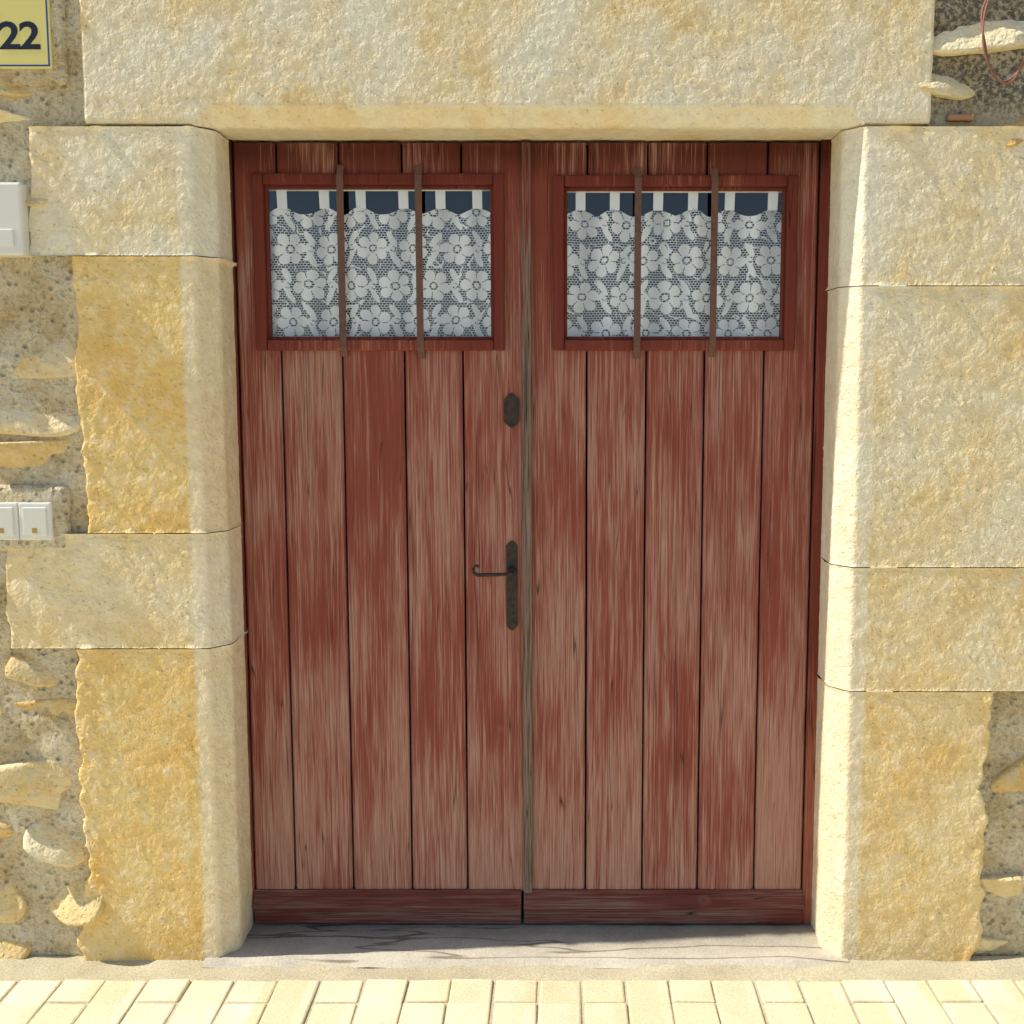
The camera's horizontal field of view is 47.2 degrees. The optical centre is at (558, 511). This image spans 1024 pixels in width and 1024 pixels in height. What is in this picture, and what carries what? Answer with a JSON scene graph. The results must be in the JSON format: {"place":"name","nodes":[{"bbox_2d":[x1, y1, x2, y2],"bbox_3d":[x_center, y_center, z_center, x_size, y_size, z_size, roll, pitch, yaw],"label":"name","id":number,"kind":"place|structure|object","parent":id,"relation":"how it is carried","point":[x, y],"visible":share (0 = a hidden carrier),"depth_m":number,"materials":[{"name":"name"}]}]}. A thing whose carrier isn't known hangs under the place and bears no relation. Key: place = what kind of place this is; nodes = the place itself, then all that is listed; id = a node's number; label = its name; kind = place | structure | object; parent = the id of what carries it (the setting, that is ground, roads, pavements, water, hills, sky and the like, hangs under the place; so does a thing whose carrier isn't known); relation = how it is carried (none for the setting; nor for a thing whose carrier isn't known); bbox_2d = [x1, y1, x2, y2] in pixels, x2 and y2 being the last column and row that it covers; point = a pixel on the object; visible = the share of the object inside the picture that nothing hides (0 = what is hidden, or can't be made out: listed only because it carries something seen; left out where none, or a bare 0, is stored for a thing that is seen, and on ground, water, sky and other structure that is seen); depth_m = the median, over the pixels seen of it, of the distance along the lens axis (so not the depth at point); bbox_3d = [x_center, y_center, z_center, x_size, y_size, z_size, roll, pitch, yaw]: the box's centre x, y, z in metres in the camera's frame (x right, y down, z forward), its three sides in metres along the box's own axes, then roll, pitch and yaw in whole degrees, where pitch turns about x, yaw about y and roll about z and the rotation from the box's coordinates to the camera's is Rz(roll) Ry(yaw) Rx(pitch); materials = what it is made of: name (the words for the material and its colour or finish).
{"place":"outdoors","nodes":[
{"label":"outdoors","id":0,"kind":"place"},
{"bbox_2d":[0,976,1023,1023],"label":"paving joint sand","id":1,"kind":"structure","parent":0,"point":[364,979],"depth_m":2.83,"materials":[{"name":"beige sand"}]},
{"bbox_2d":[153,533,896,909],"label":"ground","id":2,"kind":"structure","parent":0,"point":[585,795],"depth_m":3.95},
{"bbox_2d":[0,439,75,958],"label":"rubble stones","id":3,"kind":"object","parent":2,"relation":"on","point":[20,454],"visible":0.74,"depth_m":2.79,"materials":[{"name":"beige stone"}]},
{"bbox_2d":[0,84,104,925],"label":"rubble stones","id":4,"kind":"object","parent":2,"relation":"on","point":[70,905],"visible":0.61,"depth_m":2.88,"materials":[{"name":"beige stone"}]},
{"bbox_2d":[0,0,68,86],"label":"mortar surround","id":5,"kind":"object","parent":4,"relation":"on","point":[57,75],"visible":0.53,"depth_m":2.67,"materials":[{"name":"beige concrete"}]},
{"bbox_2d":[0,0,52,68],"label":"house number tile","id":6,"kind":"object","parent":5,"relation":"attached to","point":[16,12],"visible":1,"depth_m":2.66,"materials":[{"name":"yellow ceramic"}]},
{"bbox_2d":[0,21,40,48],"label":"house number","id":7,"kind":"object","parent":6,"relation":"attached to","point":[7,44],"visible":1,"depth_m":2.66,"materials":[{"name":"black paint"}]},
{"bbox_2d":[0,0,49,65],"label":"tile border line","id":8,"kind":"object","parent":6,"relation":"attached to","point":[47,42],"visible":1,"depth_m":2.66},
{"bbox_2d":[74,634,252,960],"bbox_3d":[-0.983,0.724,2.934,0.450,0.807,0.207,-2,7,-18],"label":"jamb","id":9,"kind":"object","parent":2,"relation":"on","point":[164,798],"visible":0.94,"depth_m":2.88,"materials":[{"name":"stone"}]},
{"bbox_2d":[6,525,247,648],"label":"stone block","id":10,"kind":"structure","parent":9,"relation":"on","point":[91,591],"depth_m":2.81,"materials":[{"name":"stone"}]},
{"bbox_2d":[0,485,72,550],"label":"mortar surround","id":11,"kind":"object","parent":10,"relation":"on","point":[58,497],"visible":0.56,"depth_m":2.79,"materials":[{"name":"beige concrete"}]},
{"bbox_2d":[0,502,53,539],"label":"doorbell switch plate","id":12,"kind":"object","parent":11,"relation":"attached to","point":[20,520],"visible":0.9,"depth_m":2.78,"materials":[{"name":"white plastic"}]},
{"bbox_2d":[0,528,36,532],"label":"switch indicators","id":13,"kind":"object","parent":12,"relation":"attached to","point":[34,530],"visible":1,"depth_m":2.78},
{"bbox_2d":[71,256,240,532],"bbox_3d":[-0.949,-0.279,2.820,0.396,0.648,0.206,-3,7,-21],"label":"jamb","id":14,"kind":"object","parent":10,"relation":"on","point":[155,368],"visible":0.95,"depth_m":2.76,"materials":[{"name":"stone"}]},
{"bbox_2d":[28,126,232,261],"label":"stone block","id":15,"kind":"structure","parent":14,"relation":"on","point":[134,190],"depth_m":2.71,"materials":[{"name":"stone"}]},
{"bbox_2d":[0,182,32,257],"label":"doorbell box","id":16,"kind":"object","parent":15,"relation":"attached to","point":[15,241],"visible":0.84,"depth_m":2.68,"materials":[{"name":"white plastic"}]},
{"bbox_2d":[79,0,934,144],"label":"lintel","id":17,"kind":"structure","parent":15,"relation":"on","point":[530,71],"depth_m":2.67,"materials":[{"name":"stone"}]},
{"bbox_2d":[144,255,187,648],"bbox_3d":[-0.980,-0.023,3.113,0.001,2.250,0.550,0,7,0],"label":"joint","id":18,"kind":"object","parent":2,"relation":"on","point":[167,533],"depth_m":2.93,"materials":[{"name":"beige concrete"}]},
{"bbox_2d":[48,979,813,1023],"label":"paving blocks","id":19,"kind":"structure","parent":2,"relation":"on","point":[469,1002],"depth_m":2.72,"materials":[{"name":"beige stone"}]},
{"bbox_2d":[0,980,997,1023],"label":"paving blocks","id":20,"kind":"structure","parent":2,"relation":"on","point":[24,1001],"depth_m":2.72,"materials":[{"name":"beige stone"}]},
{"bbox_2d":[0,109,1007,952],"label":"rubble stones","id":21,"kind":"object","parent":2,"relation":"on","point":[990,943],"visible":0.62,"depth_m":2.92,"materials":[{"name":"beige stone"}]},
{"bbox_2d":[0,0,1023,955],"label":"mortar wall","id":22,"kind":"structure","parent":2,"relation":"on","point":[38,310],"depth_m":2.80,"materials":[{"name":"beige concrete"}]},
{"bbox_2d":[0,884,27,923],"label":"rubble stones","id":23,"kind":"object","parent":22,"relation":"attached to","point":[13,905],"visible":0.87,"depth_m":2.91,"materials":[{"name":"beige stone"}]},
{"bbox_2d":[946,114,974,121],"bbox_3d":[0.924,-0.909,2.716,0.060,0.014,0.056,0,7,0],"label":"terracotta shard","id":24,"kind":"object","parent":22,"relation":"attached to","point":[960,117],"visible":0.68,"depth_m":2.69,"materials":[{"name":"brown ceramic"}]},
{"bbox_2d":[990,757,1023,793],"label":"rubble stones","id":25,"kind":"object","parent":22,"relation":"attached to","point":[1010,778],"visible":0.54,"depth_m":2.88,"materials":[{"name":"beige stone"}]},
{"bbox_2d":[0,955,1023,981],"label":"ground edge strip","id":26,"kind":"object","parent":2,"relation":"on","point":[989,967],"visible":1,"depth_m":2.88,"materials":[{"name":"beige concrete"}]},
{"bbox_2d":[202,910,849,968],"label":"threshold slab","id":27,"kind":"structure","parent":26,"relation":"on","point":[635,946],"depth_m":2.97,"materials":[{"name":"stone"}]},
{"bbox_2d":[228,139,255,923],"bbox_3d":[-0.810,0.078,2.996,0.020,2.016,0.066,0,7,0],"label":"door frame","id":28,"kind":"object","parent":27,"relation":"on","point":[239,419],"visible":0.3,"depth_m":2.96,"materials":[{"name":"red paint"}]},
{"bbox_2d":[253,886,521,908],"bbox_3d":[-0.448,1.011,3.075,0.699,0.044,0.044,0,7,0],"label":"rail","id":29,"kind":"object","parent":27,"relation":"on","point":[411,898],"visible":1,"depth_m":3.06,"materials":[{"name":"brown wood"}]},
{"bbox_2d":[233,143,296,888],"bbox_3d":[-0.745,0.044,2.982,0.102,1.906,0.036,0,7,0],"label":"board door","id":30,"kind":"structure","parent":29,"relation":"on","point":[263,443],"depth_m":2.98,"materials":[{"name":"red paint"}]},
{"bbox_2d":[277,143,354,888],"bbox_3d":[-0.615,0.044,2.983,0.147,1.906,0.034,0,7,0],"label":"board door","id":31,"kind":"structure","parent":29,"relation":"on","point":[314,430],"depth_m":2.99,"materials":[{"name":"red paint"}]},
{"bbox_2d":[339,143,412,888],"bbox_3d":[-0.462,0.044,2.982,0.150,1.906,0.035,0,7,0],"label":"board door","id":32,"kind":"structure","parent":29,"relation":"on","point":[376,459],"depth_m":2.99,"materials":[{"name":"red paint"}]},
{"bbox_2d":[251,173,504,350],"bbox_3d":[-0.442,-0.615,2.897,0.616,0.428,0.043,0,7,0],"label":"window frame","id":33,"kind":"object","parent":32,"relation":"attached to","point":[262,186],"visible":1,"depth_m":2.88,"materials":[{"name":"red wood"}]},
{"bbox_2d":[336,165,347,356],"bbox_3d":[-0.532,-0.615,2.875,0.016,0.464,0.025,0,7,0],"label":"bar window","id":34,"kind":"structure","parent":33,"relation":"attached to","point":[341,258],"depth_m":2.86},
{"bbox_2d":[276,190,481,208],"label":"curtain tabs","id":35,"kind":"object","parent":33,"relation":"attached to","point":[361,199],"visible":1,"depth_m":2.90,"materials":[{"name":"white fabric"}]},
{"bbox_2d":[269,190,489,190],"bbox_3d":[-0.442,-0.797,2.896,0.602,0.008,0.008,0,7,0],"label":"curtain rod","id":36,"kind":"object","parent":33,"relation":"attached to","point":[378,190],"visible":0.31,"depth_m":2.89,"materials":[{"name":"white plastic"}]},
{"bbox_2d":[269,207,490,336],"bbox_3d":[-0.442,-0.580,2.933,0.586,0.356,0.030,0,7,0],"label":"lace curtain","id":37,"kind":"object","parent":33,"relation":"attached to","point":[430,276],"visible":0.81,"depth_m":2.93,"materials":[{"name":"white fabric"}]},
{"bbox_2d":[415,165,424,358],"bbox_3d":[-0.342,-0.613,2.875,0.016,0.468,0.025,0,7,0],"label":"bar window","id":38,"kind":"structure","parent":33,"relation":"attached to","point":[419,259],"depth_m":2.86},
{"bbox_2d":[254,904,521,923],"bbox_3d":[-0.448,1.056,3.084,0.699,0.042,0.036,0,7,0],"label":"weather board","id":39,"kind":"object","parent":29,"relation":"attached to","point":[387,916],"visible":0.84,"depth_m":3.07,"materials":[{"name":"brown wood"}]},
{"bbox_2d":[402,143,467,888],"bbox_3d":[-0.312,0.044,2.983,0.141,1.906,0.034,0,7,0],"label":"board door","id":40,"kind":"structure","parent":29,"relation":"on","point":[435,457],"depth_m":2.99,"materials":[{"name":"red paint"}]},
{"bbox_2d":[462,143,523,890],"bbox_3d":[-0.162,0.044,2.982,0.150,1.906,0.035,0,7,0],"label":"board door","id":41,"kind":"structure","parent":29,"relation":"on","point":[493,485],"depth_m":2.98,"materials":[{"name":"red paint"}]},
{"bbox_2d":[471,540,517,630],"bbox_3d":[-0.153,0.192,2.941,0.126,0.233,0.051,-4,8,-31],"label":"door handle","id":42,"kind":"object","parent":41,"relation":"attached to","point":[511,573],"visible":1,"depth_m":2.98,"materials":[{"name":"black metal"}]},
{"bbox_2d":[504,393,518,427],"bbox_3d":[-0.118,-0.254,2.929,0.038,0.089,0.005,0,7,0],"label":"lock escutcheon","id":43,"kind":"object","parent":41,"relation":"attached to","point":[511,410],"visible":1,"depth_m":2.93,"materials":[{"name":"metal"}]},
{"bbox_2d":[521,142,532,892],"bbox_3d":[-0.080,0.048,2.960,0.023,1.908,0.015,0,7,0],"label":"door astragal strip","id":44,"kind":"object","parent":41,"relation":"attached to","point":[526,463],"depth_m":2.95,"materials":[{"name":"brown wood"}]},
{"bbox_2d":[524,886,803,908],"bbox_3d":[0.273,1.011,3.075,0.730,0.044,0.044,0,7,0],"label":"rail","id":45,"kind":"object","parent":27,"relation":"on","point":[695,898],"visible":0.94,"depth_m":3.06,"materials":[{"name":"brown wood"}]},
{"bbox_2d":[531,143,585,888],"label":"board door","id":46,"kind":"structure","parent":45,"relation":"on","point":[558,421],"depth_m":2.98,"materials":[{"name":"red paint"}]},
{"bbox_2d":[553,175,798,350],"bbox_3d":[0.285,-0.613,2.897,0.599,0.424,0.043,0,7,0],"label":"window frame","id":47,"kind":"object","parent":46,"relation":"attached to","point":[787,186],"visible":1,"depth_m":2.88,"materials":[{"name":"red wood"}]},
{"bbox_2d":[633,167,641,358],"bbox_3d":[0.193,-0.610,2.876,0.016,0.462,0.025,0,7,0],"label":"bar window","id":48,"kind":"structure","parent":47,"relation":"attached to","point":[637,262],"depth_m":2.86,"materials":[{"name":"brown metal"}]},
{"bbox_2d":[567,191,781,192],"bbox_3d":[0.285,-0.793,2.896,0.585,0.008,0.008,0,7,0],"label":"curtain rod","id":49,"kind":"object","parent":47,"relation":"attached to","point":[674,191],"visible":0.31,"depth_m":2.89,"materials":[{"name":"white plastic"}]},
{"bbox_2d":[564,209,780,351],"bbox_3d":[0.285,-0.578,2.933,0.569,0.352,0.030,0,7,0],"label":"lace curtain","id":50,"kind":"object","parent":49,"relation":"hanging from","point":[676,258],"visible":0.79,"depth_m":2.93,"materials":[{"name":"white fabric"}]},
{"bbox_2d":[576,191,777,210],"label":"curtain tabs","id":51,"kind":"object","parent":47,"relation":"attached to","point":[692,200],"visible":1,"depth_m":2.90,"materials":[{"name":"white fabric"}]},
{"bbox_2d":[708,167,718,356],"bbox_3d":[0.379,-0.612,2.875,0.016,0.458,0.025,0,7,0],"label":"bar window","id":52,"kind":"structure","parent":47,"relation":"attached to","point":[713,258],"depth_m":2.86,"materials":[{"name":"brown metal"}]},
{"bbox_2d":[586,143,646,888],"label":"board door","id":53,"kind":"structure","parent":45,"relation":"on","point":[615,456],"depth_m":2.98,"materials":[{"name":"red paint"}]},
{"bbox_2d":[524,909,802,923],"bbox_3d":[0.273,1.056,3.084,0.730,0.042,0.036,0,7,0],"label":"weather board","id":54,"kind":"object","parent":45,"relation":"attached to","point":[662,916],"visible":0.82,"depth_m":3.07,"materials":[{"name":"brown wood"}]},
{"bbox_2d":[642,143,706,888],"bbox_3d":[0.290,0.044,2.983,0.141,1.906,0.034,0,7,0],"label":"board door","id":55,"kind":"structure","parent":45,"relation":"on","point":[673,458],"depth_m":2.99,"materials":[{"name":"red paint"}]},
{"bbox_2d":[697,143,766,888],"bbox_3d":[0.437,0.044,2.982,0.143,1.906,0.036,0,7,0],"label":"board door","id":56,"kind":"structure","parent":45,"relation":"on","point":[732,431],"depth_m":2.99,"materials":[{"name":"red paint"}]},
{"bbox_2d":[753,143,818,888],"bbox_3d":[0.575,0.044,2.982,0.122,1.906,0.035,0,7,0],"label":"board door","id":57,"kind":"structure","parent":45,"relation":"on","point":[786,437],"depth_m":2.98,"materials":[{"name":"red paint"}]},
{"bbox_2d":[801,139,832,923],"bbox_3d":[0.657,0.078,2.996,0.036,2.016,0.066,0,7,0],"label":"door frame","id":58,"kind":"object","parent":27,"relation":"on","point":[821,297],"visible":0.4,"depth_m":2.96,"materials":[{"name":"red paint"}]},
{"bbox_2d":[811,675,993,961],"bbox_3d":[0.840,0.774,2.940,0.448,0.703,0.206,2,7,19],"label":"jamb","id":59,"kind":"object","parent":26,"relation":"on","point":[901,820],"visible":0.94,"depth_m":2.88,"materials":[{"name":"stone"}]},
{"bbox_2d":[817,558,1023,690],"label":"jamb","id":60,"kind":"object","parent":59,"relation":"on","point":[921,629],"visible":0.94,"depth_m":2.82,"materials":[{"name":"stone"}]},
{"bbox_2d":[820,286,1023,566],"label":"jamb","id":61,"kind":"object","parent":60,"relation":"on","point":[923,457],"visible":0.92,"depth_m":2.77,"materials":[{"name":"stone"}]},
{"bbox_2d":[826,126,1023,289],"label":"stone block","id":62,"kind":"structure","parent":61,"relation":"on","point":[926,205],"depth_m":2.71,"materials":[{"name":"stone"}]},
{"bbox_2d":[0,74,1023,897],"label":"rubble stones","id":63,"kind":"object","parent":2,"relation":"on","point":[38,782],"visible":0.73,"depth_m":2.86,"materials":[{"name":"beige stone"}]},
{"bbox_2d":[980,0,1023,84],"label":"rusty wire loop","id":64,"kind":"object","parent":63,"relation":"attached to","point":[985,51],"visible":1,"depth_m":2.64,"materials":[{"name":"brown metal"}]},
{"bbox_2d":[0,979,1023,1023],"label":"paving blocks","id":65,"kind":"structure","parent":2,"relation":"on","point":[381,1001],"depth_m":2.71,"materials":[{"name":"beige stone"}]},
{"bbox_2d":[0,20,1023,866],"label":"rubble stones","id":66,"kind":"object","parent":2,"relation":"on","point":[46,844],"visible":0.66,"depth_m":2.78,"materials":[{"name":"beige stone"}]},
{"bbox_2d":[0,121,1023,837],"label":"rubble stones","id":67,"kind":"object","parent":2,"relation":"on","point":[60,705],"visible":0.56,"depth_m":2.86,"materials":[{"name":"beige stone"}]},
{"bbox_2d":[137,979,905,1023],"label":"paving blocks","id":68,"kind":"structure","parent":2,"relation":"on","point":[559,1002],"depth_m":2.72,"materials":[{"name":"beige stone"}]},
{"bbox_2d":[174,144,878,744],"bbox_3d":[-0.080,-0.037,3.778,1.760,2.526,1.566,0,7,0],"label":"room","id":69,"kind":"object","parent":2,"relation":"on","point":[460,202],"depth_m":4.45,"materials":[{"name":"black"}]},
{"bbox_2d":[75,980,981,1023],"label":"paving blocks","id":70,"kind":"structure","parent":2,"relation":"on","point":[111,1002],"depth_m":2.73,"materials":[{"name":"beige stone"}]},
{"bbox_2d":[168,980,1023,1023],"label":"paving blocks","id":71,"kind":"structure","parent":2,"relation":"on","point":[202,1001],"depth_m":2.72,"materials":[{"name":"beige stone"}]},
{"bbox_2d":[259,980,951,1023],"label":"paving blocks","id":72,"kind":"structure","parent":2,"relation":"on","point":[290,1002],"depth_m":2.72,"materials":[{"name":"beige stone"}]}
]}

